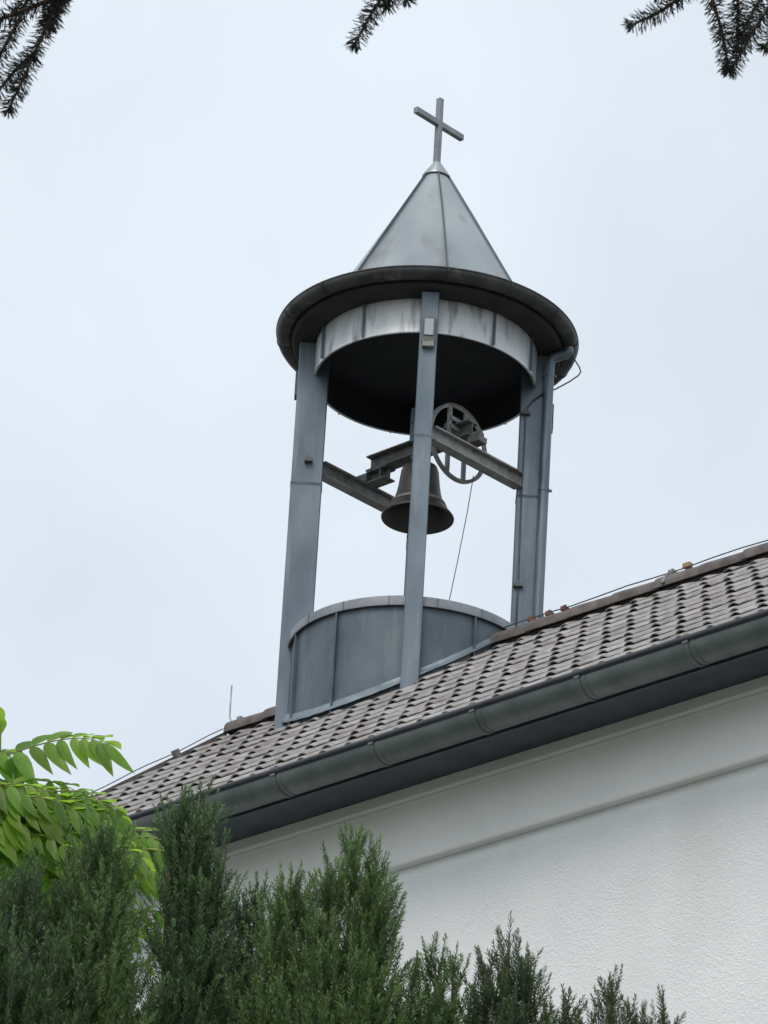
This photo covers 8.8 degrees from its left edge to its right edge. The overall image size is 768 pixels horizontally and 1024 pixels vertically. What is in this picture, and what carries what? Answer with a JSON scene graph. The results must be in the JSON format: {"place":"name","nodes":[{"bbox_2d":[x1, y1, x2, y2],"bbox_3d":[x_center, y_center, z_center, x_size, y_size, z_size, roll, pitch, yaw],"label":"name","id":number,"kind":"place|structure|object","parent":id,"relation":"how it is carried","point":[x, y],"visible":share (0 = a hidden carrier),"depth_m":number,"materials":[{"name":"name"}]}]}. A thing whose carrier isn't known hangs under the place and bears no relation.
{"place":"outdoors","nodes":[
{"label":"outdoors","id":0,"kind":"place"},
{"bbox_2d":[0,0,767,795],"label":"sky","id":1,"kind":"structure","parent":0,"point":[174,174],"materials":[{"name":"white"}]},
{"label":"ground","id":2,"kind":"structure","parent":0,"visible":0},
{"bbox_2d":[0,845,111,1023],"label":"yew shrub","id":3,"kind":"object","parent":2,"relation":"on","point":[26,980],"visible":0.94,"depth_m":22.57,"materials":[{"name":"green plant"}]},
{"bbox_2d":[18,805,170,1023],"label":"yew shrub","id":4,"kind":"object","parent":2,"relation":"on","point":[116,995],"visible":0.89,"depth_m":22.73,"materials":[{"name":"green plant"}]},
{"bbox_2d":[0,707,275,1000],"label":"broadleaf tree","id":5,"kind":"object","parent":2,"relation":"on","point":[32,813],"visible":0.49,"depth_m":25.72,"materials":[{"name":"green plant"}]},
{"bbox_2d":[126,775,253,1023],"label":"yew shrub","id":6,"kind":"object","parent":2,"relation":"on","point":[192,990],"visible":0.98,"depth_m":23.00,"materials":[{"name":"green plant"}]},
{"bbox_2d":[206,869,271,1023],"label":"yew shrub","id":7,"kind":"object","parent":2,"relation":"on","point":[247,939],"visible":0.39,"depth_m":23.28,"materials":[{"name":"green plant"}]},
{"bbox_2d":[222,860,330,1023],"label":"yew shrub","id":8,"kind":"object","parent":2,"relation":"on","point":[278,937],"visible":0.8,"depth_m":22.78,"materials":[{"name":"green plant"}]},
{"bbox_2d":[269,822,426,1023],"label":"yew shrub","id":9,"kind":"object","parent":2,"relation":"on","point":[353,980],"visible":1,"depth_m":22.63,"materials":[{"name":"green plant"}]},
{"bbox_2d":[0,540,767,1023],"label":"church building","id":10,"kind":"structure","parent":2,"relation":"on","point":[578,792],"depth_m":30.16,"materials":[{"name":"paint"}]},
{"bbox_2d":[229,685,242,720],"bbox_3d":[-1.085,1.412,36.712,0.146,0.327,0.050,-20,-35,38],"label":"lightning rod","id":11,"kind":"object","parent":10,"relation":"on","point":[238,717],"visible":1,"depth_m":36.74,"materials":[{"name":"metal"}]},
{"bbox_2d":[274,161,580,733],"bbox_3d":[0.274,-0.295,36.261,2.262,5.215,2.238,3,-26,0],"label":"bell turret","id":12,"kind":"object","parent":10,"relation":"on","point":[504,350],"visible":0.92,"depth_m":36.05,"materials":[{"name":"metal"}]},
{"bbox_2d":[357,403,486,599],"bbox_3d":[0.234,0.102,36.069,1.225,1.890,0.604,-20,-35,38],"label":"church bell","id":13,"kind":"object","parent":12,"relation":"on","point":[385,463],"visible":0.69,"depth_m":36.19,"materials":[{"name":"grey metal"}]},
{"bbox_2d":[421,317,435,347],"bbox_3d":[0.321,-1.289,35.694,0.096,0.238,0.041,3,-26,0],"label":"wall lamp","id":14,"kind":"object","parent":12,"relation":"attached to","point":[428,331],"visible":1,"depth_m":35.68,"materials":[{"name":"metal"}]},
{"bbox_2d":[414,97,463,161],"bbox_3d":[0.410,-2.864,37.540,0.042,0.580,0.524,-20,-35,38],"label":"roof cross","id":15,"kind":"object","parent":12,"relation":"on","point":[438,123],"visible":1,"depth_m":37.53,"materials":[{"name":"metal"}]},
{"bbox_2d":[0,0,767,118],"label":"spruce tree","id":16,"kind":"object","parent":2,"relation":"on","point":[51,16],"visible":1,"depth_m":9.05,"materials":[{"name":"green plant"}]},
{"bbox_2d":[388,930,476,1023],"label":"yew shrub","id":17,"kind":"object","parent":2,"relation":"on","point":[438,1009],"visible":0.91,"depth_m":22.73,"materials":[{"name":"green plant"}]},
{"bbox_2d":[443,910,574,1023],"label":"yew shrub","id":18,"kind":"object","parent":2,"relation":"on","point":[510,1003],"visible":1,"depth_m":22.74,"materials":[{"name":"green plant"}]},
{"bbox_2d":[546,963,687,1023],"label":"yew shrub","id":19,"kind":"object","parent":2,"relation":"on","point":[610,1009],"visible":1,"depth_m":22.73,"materials":[{"name":"green plant"}]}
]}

